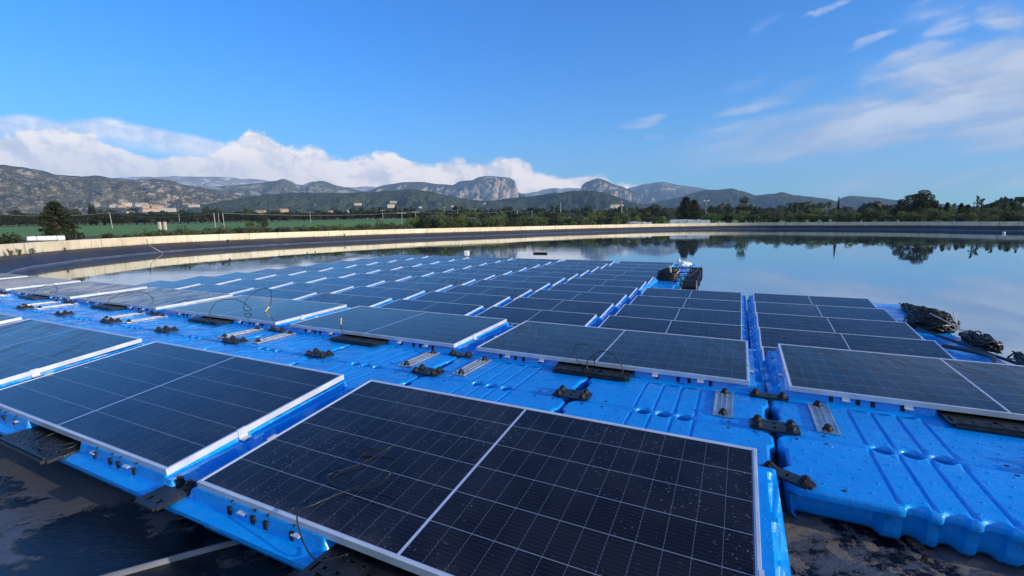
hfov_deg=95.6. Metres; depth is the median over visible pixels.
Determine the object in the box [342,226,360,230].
bush
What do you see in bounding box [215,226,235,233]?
bush
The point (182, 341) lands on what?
walkway float
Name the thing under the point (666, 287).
walkway float
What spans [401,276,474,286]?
solar panel
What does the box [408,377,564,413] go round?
walkway float
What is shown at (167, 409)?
solar panel
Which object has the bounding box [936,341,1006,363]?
walkway float
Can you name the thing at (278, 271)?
solar panel
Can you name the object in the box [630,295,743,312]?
solar panel
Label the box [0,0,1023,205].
sky
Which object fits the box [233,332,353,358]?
walkway float
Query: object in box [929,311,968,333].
stick
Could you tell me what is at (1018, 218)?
bush
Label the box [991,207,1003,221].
tree
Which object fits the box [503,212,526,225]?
bush
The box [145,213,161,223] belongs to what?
tree
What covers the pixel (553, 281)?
solar panel
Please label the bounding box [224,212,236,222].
tree
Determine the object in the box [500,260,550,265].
solar panel
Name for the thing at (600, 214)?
bush
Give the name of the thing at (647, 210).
tree
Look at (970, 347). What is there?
pipe
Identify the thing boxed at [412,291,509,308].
solar panel
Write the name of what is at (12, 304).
walkway float
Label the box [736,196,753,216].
tree
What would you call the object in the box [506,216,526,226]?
bush
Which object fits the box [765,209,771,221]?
tree
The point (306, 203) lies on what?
hill
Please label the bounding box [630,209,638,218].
tree
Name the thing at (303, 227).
bush
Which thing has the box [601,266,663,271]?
solar panel
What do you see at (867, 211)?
tree
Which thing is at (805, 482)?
float connector
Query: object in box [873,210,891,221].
bush
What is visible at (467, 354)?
float connector
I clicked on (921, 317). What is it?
net bundle
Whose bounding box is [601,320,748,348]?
panel float
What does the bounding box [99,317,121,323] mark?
float connector
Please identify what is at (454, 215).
bush
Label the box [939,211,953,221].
bush
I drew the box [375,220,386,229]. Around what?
bush
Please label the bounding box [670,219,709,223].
wrapped stack
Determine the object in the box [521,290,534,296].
panel float
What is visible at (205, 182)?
mountain range
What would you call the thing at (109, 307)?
cable tray
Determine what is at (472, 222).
bush
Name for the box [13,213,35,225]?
tree
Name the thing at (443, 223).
bush
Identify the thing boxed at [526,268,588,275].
solar panel
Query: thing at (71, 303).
mounting rail
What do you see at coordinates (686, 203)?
conifer
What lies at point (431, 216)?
bush
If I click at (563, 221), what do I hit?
bush
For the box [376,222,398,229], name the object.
bush
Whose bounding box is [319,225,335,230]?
bush
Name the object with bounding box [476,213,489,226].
bush
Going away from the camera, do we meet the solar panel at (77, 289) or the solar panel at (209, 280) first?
the solar panel at (77, 289)
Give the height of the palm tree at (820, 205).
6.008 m
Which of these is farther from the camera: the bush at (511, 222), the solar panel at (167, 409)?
the bush at (511, 222)
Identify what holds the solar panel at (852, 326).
on the panel float at (752, 322)
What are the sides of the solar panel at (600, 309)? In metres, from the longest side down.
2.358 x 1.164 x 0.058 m
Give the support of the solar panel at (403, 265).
on the panel float
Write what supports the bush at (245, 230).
on the ground
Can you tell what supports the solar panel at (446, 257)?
on the panel float
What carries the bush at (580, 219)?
on the ground
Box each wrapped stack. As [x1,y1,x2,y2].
[626,221,651,223]
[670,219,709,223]
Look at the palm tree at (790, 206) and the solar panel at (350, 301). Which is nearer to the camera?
the solar panel at (350, 301)
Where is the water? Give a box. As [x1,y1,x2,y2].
[13,229,1023,364]
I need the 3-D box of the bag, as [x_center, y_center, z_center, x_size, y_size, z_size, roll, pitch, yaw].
[7.221,-1.078,19.483,0.637,0.292,0.858,3,9,26]
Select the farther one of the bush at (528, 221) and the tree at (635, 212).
the tree at (635, 212)
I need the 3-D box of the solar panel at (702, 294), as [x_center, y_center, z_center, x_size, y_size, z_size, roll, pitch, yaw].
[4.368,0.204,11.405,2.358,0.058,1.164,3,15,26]
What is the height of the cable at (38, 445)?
0.036 m
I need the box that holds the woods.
[0,196,1023,224]
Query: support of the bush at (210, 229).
on the ground
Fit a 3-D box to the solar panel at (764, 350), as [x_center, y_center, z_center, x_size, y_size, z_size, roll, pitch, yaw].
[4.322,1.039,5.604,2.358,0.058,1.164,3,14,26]
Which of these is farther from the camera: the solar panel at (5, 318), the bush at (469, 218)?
the bush at (469, 218)
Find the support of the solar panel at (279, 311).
on the panel float at (286, 325)
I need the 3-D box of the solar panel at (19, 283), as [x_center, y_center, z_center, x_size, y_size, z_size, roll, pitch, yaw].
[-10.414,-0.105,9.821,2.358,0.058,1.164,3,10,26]
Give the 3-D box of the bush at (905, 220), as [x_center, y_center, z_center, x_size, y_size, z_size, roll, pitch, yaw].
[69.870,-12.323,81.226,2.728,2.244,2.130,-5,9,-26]
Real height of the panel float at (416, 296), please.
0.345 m
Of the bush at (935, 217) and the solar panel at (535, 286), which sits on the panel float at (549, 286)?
the solar panel at (535, 286)
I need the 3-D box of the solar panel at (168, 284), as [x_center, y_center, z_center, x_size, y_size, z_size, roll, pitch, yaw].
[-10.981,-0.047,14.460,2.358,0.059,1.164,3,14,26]
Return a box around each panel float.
[0,343,143,388]
[0,380,354,515]
[10,292,77,301]
[74,296,233,313]
[164,307,348,331]
[165,466,790,575]
[284,322,514,357]
[373,299,392,306]
[406,292,426,299]
[438,286,452,291]
[468,307,486,315]
[470,348,765,398]
[496,298,513,306]
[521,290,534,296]
[542,284,552,289]
[587,316,601,326]
[601,305,617,322]
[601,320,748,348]
[613,307,747,330]
[617,296,630,310]
[630,289,640,300]
[630,301,746,315]
[640,283,649,292]
[641,291,746,308]
[649,278,657,287]
[747,295,878,308]
[748,304,897,321]
[748,315,924,339]
[750,329,949,353]
[757,348,764,383]
[761,347,1023,438]
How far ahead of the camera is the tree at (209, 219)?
240.95 m
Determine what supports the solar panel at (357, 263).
on the panel float
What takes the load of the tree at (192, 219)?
on the ground
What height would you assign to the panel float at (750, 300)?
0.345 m
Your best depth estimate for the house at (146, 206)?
972.13 m
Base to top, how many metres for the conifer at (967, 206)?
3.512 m
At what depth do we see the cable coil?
15.04 m
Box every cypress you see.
[87,204,93,224]
[836,197,839,221]
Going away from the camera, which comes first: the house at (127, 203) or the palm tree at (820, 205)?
the palm tree at (820, 205)
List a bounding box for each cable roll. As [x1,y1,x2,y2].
[671,280,696,289]
[679,271,700,278]
[681,267,702,273]
[685,275,698,283]
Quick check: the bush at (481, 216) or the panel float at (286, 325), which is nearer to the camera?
the panel float at (286, 325)
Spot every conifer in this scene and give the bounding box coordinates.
[35,201,84,241]
[675,197,697,220]
[690,199,701,218]
[942,202,949,215]
[953,203,965,220]
[965,204,971,213]
[972,195,980,221]
[979,198,985,220]
[1000,204,1007,220]
[1008,202,1017,211]
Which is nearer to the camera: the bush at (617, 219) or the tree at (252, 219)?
the bush at (617, 219)
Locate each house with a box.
[121,202,131,205]
[135,203,147,206]
[142,204,158,207]
[142,208,157,211]
[151,205,163,207]
[158,208,176,211]
[188,204,199,206]
[387,204,394,207]
[609,205,623,208]
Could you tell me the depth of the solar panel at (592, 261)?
20.79 m
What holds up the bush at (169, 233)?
on the ground
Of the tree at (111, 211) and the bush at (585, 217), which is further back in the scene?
the tree at (111, 211)
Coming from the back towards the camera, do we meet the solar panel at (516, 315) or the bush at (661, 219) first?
the bush at (661, 219)
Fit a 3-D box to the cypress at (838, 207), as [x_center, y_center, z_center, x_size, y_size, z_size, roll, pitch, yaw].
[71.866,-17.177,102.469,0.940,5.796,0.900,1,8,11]
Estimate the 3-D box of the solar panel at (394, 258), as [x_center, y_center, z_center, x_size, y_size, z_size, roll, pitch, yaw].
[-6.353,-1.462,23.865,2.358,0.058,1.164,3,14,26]
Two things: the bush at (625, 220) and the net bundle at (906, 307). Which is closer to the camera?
the net bundle at (906, 307)
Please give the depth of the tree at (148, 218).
221.85 m
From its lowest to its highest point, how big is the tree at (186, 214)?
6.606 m
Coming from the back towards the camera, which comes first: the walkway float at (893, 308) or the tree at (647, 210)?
the tree at (647, 210)
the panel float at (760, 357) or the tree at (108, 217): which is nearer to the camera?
the panel float at (760, 357)
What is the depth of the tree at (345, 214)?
273.61 m
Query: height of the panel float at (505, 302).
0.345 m
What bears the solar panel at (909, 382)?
on the panel float at (772, 368)
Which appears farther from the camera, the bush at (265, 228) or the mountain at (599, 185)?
the mountain at (599, 185)
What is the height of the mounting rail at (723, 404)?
0.039 m
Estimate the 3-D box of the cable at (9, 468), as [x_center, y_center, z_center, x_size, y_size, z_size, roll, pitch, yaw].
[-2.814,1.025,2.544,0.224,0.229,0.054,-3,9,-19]
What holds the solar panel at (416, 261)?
on the panel float
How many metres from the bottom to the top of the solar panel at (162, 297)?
0.060 m
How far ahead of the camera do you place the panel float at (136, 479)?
2.47 m
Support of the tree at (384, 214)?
on the ground
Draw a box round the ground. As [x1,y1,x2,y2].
[0,213,1023,242]
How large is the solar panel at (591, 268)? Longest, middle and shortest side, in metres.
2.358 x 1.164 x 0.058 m
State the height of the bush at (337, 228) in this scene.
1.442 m
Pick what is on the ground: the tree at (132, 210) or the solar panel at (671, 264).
the tree at (132, 210)
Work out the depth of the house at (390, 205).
1769.77 m
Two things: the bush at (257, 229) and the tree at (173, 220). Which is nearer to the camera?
the bush at (257, 229)
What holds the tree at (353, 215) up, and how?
on the ground
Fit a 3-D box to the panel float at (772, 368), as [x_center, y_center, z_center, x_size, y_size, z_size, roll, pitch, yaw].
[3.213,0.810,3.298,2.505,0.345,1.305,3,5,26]
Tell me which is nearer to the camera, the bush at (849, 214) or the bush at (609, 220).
the bush at (849, 214)
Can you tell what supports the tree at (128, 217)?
on the ground
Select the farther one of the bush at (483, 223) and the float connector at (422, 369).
the bush at (483, 223)
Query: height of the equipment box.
0.150 m
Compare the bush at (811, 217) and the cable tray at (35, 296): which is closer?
the cable tray at (35, 296)
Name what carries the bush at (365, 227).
on the ground
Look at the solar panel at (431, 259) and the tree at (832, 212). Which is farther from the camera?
the tree at (832, 212)
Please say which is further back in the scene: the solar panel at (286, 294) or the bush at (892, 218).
the bush at (892, 218)
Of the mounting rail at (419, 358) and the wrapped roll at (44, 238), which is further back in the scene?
the wrapped roll at (44, 238)
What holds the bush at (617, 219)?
on the ground
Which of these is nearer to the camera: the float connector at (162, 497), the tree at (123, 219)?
the float connector at (162, 497)
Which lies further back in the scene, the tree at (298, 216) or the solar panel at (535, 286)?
the tree at (298, 216)
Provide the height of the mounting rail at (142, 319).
0.039 m
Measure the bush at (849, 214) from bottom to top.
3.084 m
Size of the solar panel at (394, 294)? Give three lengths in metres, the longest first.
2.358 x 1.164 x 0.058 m
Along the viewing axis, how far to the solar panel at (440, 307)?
10.20 m
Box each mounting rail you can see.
[21,299,60,306]
[34,302,76,308]
[100,311,144,318]
[123,314,166,322]
[217,326,262,337]
[251,330,295,343]
[398,349,439,366]
[452,356,491,375]
[713,388,733,417]
[807,400,840,434]
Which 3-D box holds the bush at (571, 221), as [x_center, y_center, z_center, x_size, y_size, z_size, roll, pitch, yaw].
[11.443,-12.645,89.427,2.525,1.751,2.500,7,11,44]
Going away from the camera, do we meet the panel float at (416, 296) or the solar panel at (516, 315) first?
the solar panel at (516, 315)
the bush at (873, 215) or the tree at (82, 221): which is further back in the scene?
the tree at (82, 221)
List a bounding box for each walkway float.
[0,294,25,301]
[0,299,63,309]
[0,307,16,311]
[0,309,54,319]
[23,303,100,315]
[36,316,101,326]
[62,309,150,323]
[81,324,156,336]
[109,315,204,332]
[137,333,223,349]
[166,323,273,344]
[207,344,307,364]
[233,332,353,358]
[293,358,417,388]
[319,344,457,377]
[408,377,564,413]
[428,357,589,405]
[562,401,779,485]
[573,377,771,434]
[652,285,673,288]
[654,281,678,288]
[771,400,1023,473]
[776,436,1023,566]
[873,303,909,313]
[889,313,906,321]
[909,325,965,343]
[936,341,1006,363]
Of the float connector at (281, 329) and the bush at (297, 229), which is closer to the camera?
the float connector at (281, 329)
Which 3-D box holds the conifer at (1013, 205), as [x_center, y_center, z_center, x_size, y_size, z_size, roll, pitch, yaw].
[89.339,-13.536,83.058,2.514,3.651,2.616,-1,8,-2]
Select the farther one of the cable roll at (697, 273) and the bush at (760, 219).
the bush at (760, 219)
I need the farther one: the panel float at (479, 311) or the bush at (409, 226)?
the bush at (409, 226)
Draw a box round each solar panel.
[0,273,27,278]
[0,276,80,290]
[0,313,21,323]
[0,319,141,384]
[0,341,343,475]
[11,281,146,298]
[77,287,232,309]
[136,280,200,288]
[166,295,346,324]
[175,276,240,284]
[180,284,253,293]
[197,380,764,575]
[213,272,275,279]
[221,279,292,288]
[233,288,316,299]
[249,269,305,274]
[259,275,325,282]
[274,282,353,293]
[282,266,332,271]
[290,306,506,347]
[294,271,354,278]
[301,293,391,307]
[309,263,355,267]
[313,277,384,287]
[324,267,379,273]
[330,261,377,265]
[337,286,424,300]
[344,273,410,281]
[350,265,401,270]
[353,259,395,262]
[371,270,433,277]
[372,257,412,260]
[372,262,421,267]
[373,281,451,292]
[380,299,482,314]
[389,255,428,258]
[394,260,438,264]
[397,267,453,273]
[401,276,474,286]
[412,258,454,261]
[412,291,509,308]
[418,264,470,269]
[427,256,468,259]
[427,272,494,280]
[436,261,485,266]
[444,285,531,299]
[448,269,511,276]
[452,259,499,263]
[468,257,512,261]
[468,265,526,272]
[470,279,549,291]
[475,306,596,325]
[476,321,753,384]
[484,263,539,268]
[490,275,564,285]
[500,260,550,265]
[503,297,612,317]
[510,271,577,279]
[512,258,560,262]
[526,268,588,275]
[527,289,626,305]
[539,265,598,271]
[548,283,636,296]
[551,262,606,267]
[562,260,614,264]
[564,278,645,289]
[579,274,653,283]
[590,270,657,278]
[598,315,742,339]
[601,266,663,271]
[609,263,669,267]
[614,304,743,325]
[617,261,673,266]
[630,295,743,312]
[641,288,742,302]
[751,293,877,308]
[753,302,896,321]
[755,312,923,339]
[757,327,955,359]
[760,346,775,369]
[778,344,1023,420]
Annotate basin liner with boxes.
[0,225,1023,575]
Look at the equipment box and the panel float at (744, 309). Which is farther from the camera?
the equipment box
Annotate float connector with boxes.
[16,304,34,308]
[54,310,74,315]
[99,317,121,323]
[134,475,197,511]
[148,310,162,314]
[154,325,178,332]
[221,335,247,343]
[268,326,286,331]
[304,348,333,357]
[411,364,444,376]
[448,349,472,357]
[552,385,592,400]
[749,388,788,400]
[750,414,800,435]
[760,460,816,490]
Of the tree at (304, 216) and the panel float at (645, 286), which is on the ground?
the tree at (304, 216)
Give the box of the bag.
[676,259,691,266]
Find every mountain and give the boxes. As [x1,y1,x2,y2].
[366,176,527,200]
[581,178,652,203]
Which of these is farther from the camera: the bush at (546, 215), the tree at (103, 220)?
the tree at (103, 220)
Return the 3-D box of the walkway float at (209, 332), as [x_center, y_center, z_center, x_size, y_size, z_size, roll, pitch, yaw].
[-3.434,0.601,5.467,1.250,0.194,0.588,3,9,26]
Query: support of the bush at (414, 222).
on the ground
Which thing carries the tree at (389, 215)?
on the ground
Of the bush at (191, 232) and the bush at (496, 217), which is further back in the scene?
the bush at (496, 217)
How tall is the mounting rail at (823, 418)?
0.039 m
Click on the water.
(973, 280)
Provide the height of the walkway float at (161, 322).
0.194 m
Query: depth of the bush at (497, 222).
76.84 m
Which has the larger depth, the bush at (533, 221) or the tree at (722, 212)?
the tree at (722, 212)
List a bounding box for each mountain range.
[112,176,376,190]
[523,188,580,195]
[628,182,707,201]
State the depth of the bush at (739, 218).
100.74 m
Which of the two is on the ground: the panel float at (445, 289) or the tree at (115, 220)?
the tree at (115, 220)
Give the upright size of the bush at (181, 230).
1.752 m
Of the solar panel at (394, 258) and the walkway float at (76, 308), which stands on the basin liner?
the walkway float at (76, 308)
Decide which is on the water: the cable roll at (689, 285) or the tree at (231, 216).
the cable roll at (689, 285)
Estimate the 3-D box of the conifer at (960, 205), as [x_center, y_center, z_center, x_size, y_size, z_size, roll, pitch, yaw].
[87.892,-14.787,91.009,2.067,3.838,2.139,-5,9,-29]
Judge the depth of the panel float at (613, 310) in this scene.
9.83 m
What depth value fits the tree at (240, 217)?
243.67 m
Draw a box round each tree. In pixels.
[0,215,9,226]
[5,215,23,226]
[6,209,21,217]
[6,214,27,225]
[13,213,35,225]
[19,213,41,225]
[73,214,92,225]
[87,215,104,224]
[92,212,108,224]
[101,208,116,215]
[103,214,119,224]
[106,213,122,224]
[117,213,129,224]
[121,214,136,224]
[124,207,139,223]
[130,214,143,224]
[140,212,160,224]
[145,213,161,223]
[153,213,170,223]
[161,213,177,223]
[163,213,181,223]
[172,212,185,223]
[180,212,190,223]
[186,212,204,223]
[199,212,217,222]
[215,211,229,222]
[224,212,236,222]
[234,211,248,222]
[246,214,256,221]
[252,213,262,221]
[255,216,268,226]
[261,212,274,221]
[267,212,275,221]
[269,210,286,221]
[279,212,291,220]
[287,211,296,220]
[291,211,303,220]
[300,212,308,220]
[311,210,323,220]
[320,211,328,219]
[327,212,335,219]
[335,212,343,219]
[341,212,349,219]
[349,213,358,219]
[353,210,362,219]
[363,211,375,218]
[378,210,386,218]
[386,211,394,218]
[396,210,403,218]
[408,209,417,217]
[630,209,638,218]
[640,208,651,216]
[655,209,663,220]
[662,209,676,222]
[712,206,722,214]
[717,208,727,221]
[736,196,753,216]
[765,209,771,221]
[785,202,794,211]
[789,202,798,215]
[804,208,817,214]
[814,202,825,209]
[822,202,835,212]
[825,209,837,221]
[864,207,872,217]
[888,190,941,221]
[921,208,938,218]
[945,206,958,219]
[957,207,968,214]
[967,208,979,221]
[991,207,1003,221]
[997,206,1016,216]
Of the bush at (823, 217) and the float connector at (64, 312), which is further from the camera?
the bush at (823, 217)
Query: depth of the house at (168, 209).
933.51 m
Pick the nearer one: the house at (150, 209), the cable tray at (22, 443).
the cable tray at (22, 443)
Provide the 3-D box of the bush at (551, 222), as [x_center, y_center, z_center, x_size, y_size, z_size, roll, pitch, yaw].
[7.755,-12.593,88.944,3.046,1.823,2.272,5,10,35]
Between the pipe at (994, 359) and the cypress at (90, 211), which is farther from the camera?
the cypress at (90, 211)
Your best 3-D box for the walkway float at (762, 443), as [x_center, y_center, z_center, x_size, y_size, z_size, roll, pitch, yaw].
[0.842,0.942,2.741,1.250,0.194,0.588,3,9,26]
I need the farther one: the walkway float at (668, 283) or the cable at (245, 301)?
the walkway float at (668, 283)
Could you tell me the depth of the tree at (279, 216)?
254.27 m
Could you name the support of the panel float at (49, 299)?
on the basin liner
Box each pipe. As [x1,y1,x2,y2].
[917,328,1023,365]
[941,344,997,362]
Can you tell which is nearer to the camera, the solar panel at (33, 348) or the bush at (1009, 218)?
the solar panel at (33, 348)
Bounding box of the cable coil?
[657,266,679,280]
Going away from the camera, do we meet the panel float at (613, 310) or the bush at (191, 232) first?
the panel float at (613, 310)
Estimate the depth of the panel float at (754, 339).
7.46 m
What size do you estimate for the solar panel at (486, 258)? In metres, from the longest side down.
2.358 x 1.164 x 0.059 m
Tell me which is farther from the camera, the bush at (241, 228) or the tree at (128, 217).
the tree at (128, 217)
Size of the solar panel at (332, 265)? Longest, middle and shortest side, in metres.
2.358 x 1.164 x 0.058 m
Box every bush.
[0,232,26,243]
[92,232,114,238]
[98,233,131,238]
[131,231,145,236]
[137,229,164,236]
[156,231,181,235]
[170,225,189,234]
[176,228,206,234]
[193,227,215,234]
[201,230,217,234]
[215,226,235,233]
[233,226,244,233]
[234,228,258,232]
[242,219,254,228]
[250,227,264,232]
[256,223,272,232]
[277,226,294,231]
[293,226,300,231]
[298,225,308,231]
[302,224,323,231]
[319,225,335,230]
[327,225,343,230]
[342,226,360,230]
[356,223,371,229]
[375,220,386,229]
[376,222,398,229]
[394,224,406,228]
[403,216,422,228]
[403,223,414,228]
[417,215,431,228]
[421,212,445,227]
[426,217,441,227]
[436,216,456,227]
[444,212,459,226]
[447,217,468,227]
[458,212,467,226]
[464,210,479,226]
[467,218,482,227]
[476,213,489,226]
[476,218,487,226]
[484,217,507,226]
[486,214,498,226]
[487,212,505,226]
[501,217,515,226]
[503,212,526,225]
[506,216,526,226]
[519,215,530,225]
[526,213,538,225]
[533,211,547,225]
[535,217,547,225]
[538,211,558,225]
[547,218,559,225]
[552,213,566,223]
[557,219,568,225]
[567,218,575,224]
[572,214,588,224]
[574,213,587,224]
[583,219,592,224]
[586,212,597,224]
[593,217,603,224]
[597,211,605,223]
[602,217,613,224]
[612,216,622,224]
[619,212,629,223]
[630,215,641,221]
[641,212,654,221]
[642,216,651,221]
[647,217,657,223]
[656,216,666,223]
[700,212,724,222]
[719,213,733,222]
[733,210,749,222]
[743,214,757,222]
[755,213,770,222]
[768,208,784,221]
[781,213,796,221]
[793,214,806,221]
[801,207,823,221]
[817,214,832,221]
[831,213,846,221]
[838,208,858,221]
[846,212,869,221]
[858,210,880,221]
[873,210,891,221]
[880,215,901,221]
[896,211,916,221]
[904,211,918,221]
[907,213,932,221]
[918,212,942,221]
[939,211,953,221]
[949,214,967,221]
[957,213,978,221]
[978,212,989,221]
[986,214,1006,221]
[990,213,1015,221]
[1008,210,1023,221]
[1010,213,1023,221]
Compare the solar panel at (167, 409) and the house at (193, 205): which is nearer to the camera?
the solar panel at (167, 409)
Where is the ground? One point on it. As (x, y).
(23, 231)
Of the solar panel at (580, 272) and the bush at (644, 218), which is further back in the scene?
the bush at (644, 218)
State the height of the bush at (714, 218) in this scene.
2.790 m
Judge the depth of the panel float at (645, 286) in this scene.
13.33 m
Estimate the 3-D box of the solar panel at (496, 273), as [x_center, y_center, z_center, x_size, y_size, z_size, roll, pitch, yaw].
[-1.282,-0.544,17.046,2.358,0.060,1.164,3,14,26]
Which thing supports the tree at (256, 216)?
on the ground
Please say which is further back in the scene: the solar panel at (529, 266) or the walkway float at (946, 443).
the solar panel at (529, 266)
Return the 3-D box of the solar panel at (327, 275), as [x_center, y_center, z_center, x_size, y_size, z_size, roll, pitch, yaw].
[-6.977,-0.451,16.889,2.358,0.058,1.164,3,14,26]
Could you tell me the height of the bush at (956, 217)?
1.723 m
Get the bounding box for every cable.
[0,455,19,483]
[36,432,79,450]
[209,288,271,317]
[296,446,392,560]
[573,343,622,374]
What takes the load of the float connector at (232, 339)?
attached to the walkway float at (209, 332)
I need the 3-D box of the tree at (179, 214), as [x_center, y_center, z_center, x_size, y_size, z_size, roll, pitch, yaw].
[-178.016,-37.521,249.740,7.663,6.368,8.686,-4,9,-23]
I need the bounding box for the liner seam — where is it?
[98,540,239,575]
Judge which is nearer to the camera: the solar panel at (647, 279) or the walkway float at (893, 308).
the walkway float at (893, 308)
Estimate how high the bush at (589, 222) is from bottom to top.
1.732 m
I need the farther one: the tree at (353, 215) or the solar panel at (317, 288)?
the tree at (353, 215)
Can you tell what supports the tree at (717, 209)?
on the ground
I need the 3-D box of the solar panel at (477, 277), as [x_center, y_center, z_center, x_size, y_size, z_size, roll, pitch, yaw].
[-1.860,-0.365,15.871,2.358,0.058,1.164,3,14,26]
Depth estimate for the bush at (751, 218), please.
100.99 m
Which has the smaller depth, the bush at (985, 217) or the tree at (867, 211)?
the bush at (985, 217)
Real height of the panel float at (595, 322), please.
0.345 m
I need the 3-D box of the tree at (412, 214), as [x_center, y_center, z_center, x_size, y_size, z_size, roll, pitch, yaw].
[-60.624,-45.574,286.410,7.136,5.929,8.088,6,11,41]
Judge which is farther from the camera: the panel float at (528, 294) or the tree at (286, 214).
the tree at (286, 214)
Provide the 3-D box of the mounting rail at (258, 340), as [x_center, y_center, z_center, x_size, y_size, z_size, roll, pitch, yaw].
[-2.605,0.528,5.084,0.115,0.039,0.470,3,9,26]
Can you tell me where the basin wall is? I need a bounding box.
[0,222,1023,255]
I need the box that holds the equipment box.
[533,252,546,254]
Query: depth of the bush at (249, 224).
93.95 m
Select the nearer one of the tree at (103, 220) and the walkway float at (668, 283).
the walkway float at (668, 283)
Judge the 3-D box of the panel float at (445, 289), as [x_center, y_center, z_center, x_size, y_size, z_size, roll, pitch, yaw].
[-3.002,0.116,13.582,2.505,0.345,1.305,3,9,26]
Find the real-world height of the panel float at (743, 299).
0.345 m
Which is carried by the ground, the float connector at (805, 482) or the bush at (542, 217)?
the bush at (542, 217)
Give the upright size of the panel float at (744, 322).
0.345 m
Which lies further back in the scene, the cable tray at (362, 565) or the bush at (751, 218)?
the bush at (751, 218)
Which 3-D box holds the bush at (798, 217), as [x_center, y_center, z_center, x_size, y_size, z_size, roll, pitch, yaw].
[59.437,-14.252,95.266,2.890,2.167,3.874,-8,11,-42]
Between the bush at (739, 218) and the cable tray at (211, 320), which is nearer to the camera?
the cable tray at (211, 320)
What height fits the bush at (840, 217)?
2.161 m
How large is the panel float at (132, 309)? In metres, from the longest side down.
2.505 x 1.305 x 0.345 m
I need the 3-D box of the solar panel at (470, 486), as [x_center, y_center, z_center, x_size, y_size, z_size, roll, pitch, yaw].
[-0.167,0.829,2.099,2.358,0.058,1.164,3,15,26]
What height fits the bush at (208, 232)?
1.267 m
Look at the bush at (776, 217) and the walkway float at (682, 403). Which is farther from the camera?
the bush at (776, 217)
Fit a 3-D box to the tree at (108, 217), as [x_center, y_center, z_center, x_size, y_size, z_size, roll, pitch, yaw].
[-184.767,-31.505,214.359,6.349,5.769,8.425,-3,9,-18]
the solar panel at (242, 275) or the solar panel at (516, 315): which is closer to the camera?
the solar panel at (516, 315)
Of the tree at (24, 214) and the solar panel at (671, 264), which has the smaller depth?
the solar panel at (671, 264)
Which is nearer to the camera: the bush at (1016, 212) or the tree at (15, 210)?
the bush at (1016, 212)
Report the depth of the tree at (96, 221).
221.71 m
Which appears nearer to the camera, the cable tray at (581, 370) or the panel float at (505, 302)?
the cable tray at (581, 370)
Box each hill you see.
[0,165,247,220]
[192,189,531,216]
[206,179,365,196]
[492,190,666,216]
[643,188,852,211]
[839,196,978,210]
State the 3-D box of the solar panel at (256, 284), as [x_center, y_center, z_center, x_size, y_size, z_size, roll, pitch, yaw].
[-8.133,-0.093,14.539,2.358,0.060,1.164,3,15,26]
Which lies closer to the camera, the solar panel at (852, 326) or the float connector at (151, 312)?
the float connector at (151, 312)
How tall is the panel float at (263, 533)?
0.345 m
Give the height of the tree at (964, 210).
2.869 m
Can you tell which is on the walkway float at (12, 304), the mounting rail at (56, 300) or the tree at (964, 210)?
the mounting rail at (56, 300)
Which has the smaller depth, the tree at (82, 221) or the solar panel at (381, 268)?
the solar panel at (381, 268)
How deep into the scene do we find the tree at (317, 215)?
257.68 m
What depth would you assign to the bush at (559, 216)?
96.54 m
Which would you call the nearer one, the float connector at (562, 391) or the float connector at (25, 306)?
the float connector at (562, 391)
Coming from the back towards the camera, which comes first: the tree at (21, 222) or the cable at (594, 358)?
the tree at (21, 222)
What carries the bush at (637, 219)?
on the ground
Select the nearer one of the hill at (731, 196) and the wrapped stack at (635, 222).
the wrapped stack at (635, 222)
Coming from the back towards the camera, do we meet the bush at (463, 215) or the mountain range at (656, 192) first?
the mountain range at (656, 192)
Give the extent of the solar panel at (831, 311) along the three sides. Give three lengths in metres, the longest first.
2.358 x 1.164 x 0.059 m
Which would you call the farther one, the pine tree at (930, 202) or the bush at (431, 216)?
the pine tree at (930, 202)
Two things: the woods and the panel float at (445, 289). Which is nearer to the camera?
the panel float at (445, 289)
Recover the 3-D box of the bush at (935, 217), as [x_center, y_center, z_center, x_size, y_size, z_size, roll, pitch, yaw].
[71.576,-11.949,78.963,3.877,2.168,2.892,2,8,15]
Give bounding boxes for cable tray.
[0,425,80,464]
[18,294,48,298]
[89,304,126,309]
[188,316,232,324]
[296,543,419,575]
[329,334,388,346]
[551,362,634,381]
[936,409,1023,436]
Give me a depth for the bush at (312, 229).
54.97 m
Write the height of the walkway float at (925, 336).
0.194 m
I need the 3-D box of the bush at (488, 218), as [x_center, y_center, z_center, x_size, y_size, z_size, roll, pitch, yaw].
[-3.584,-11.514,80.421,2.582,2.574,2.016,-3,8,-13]
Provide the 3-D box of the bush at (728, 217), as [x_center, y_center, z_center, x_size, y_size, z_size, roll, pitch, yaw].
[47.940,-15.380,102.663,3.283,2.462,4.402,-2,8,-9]
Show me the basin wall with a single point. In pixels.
(46, 246)
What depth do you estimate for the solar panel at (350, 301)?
11.27 m
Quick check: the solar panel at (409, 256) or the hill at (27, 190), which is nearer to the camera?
the solar panel at (409, 256)
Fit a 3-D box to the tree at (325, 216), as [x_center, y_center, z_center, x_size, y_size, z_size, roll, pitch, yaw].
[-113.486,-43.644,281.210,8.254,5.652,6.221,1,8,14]
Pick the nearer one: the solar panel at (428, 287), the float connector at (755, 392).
the float connector at (755, 392)
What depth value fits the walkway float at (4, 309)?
7.08 m
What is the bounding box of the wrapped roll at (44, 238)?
[26,235,64,240]
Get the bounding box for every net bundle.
[899,302,919,311]
[903,306,960,332]
[958,330,1003,353]
[1007,351,1023,363]
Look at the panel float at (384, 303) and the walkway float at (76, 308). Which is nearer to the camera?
the walkway float at (76, 308)
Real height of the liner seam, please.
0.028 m

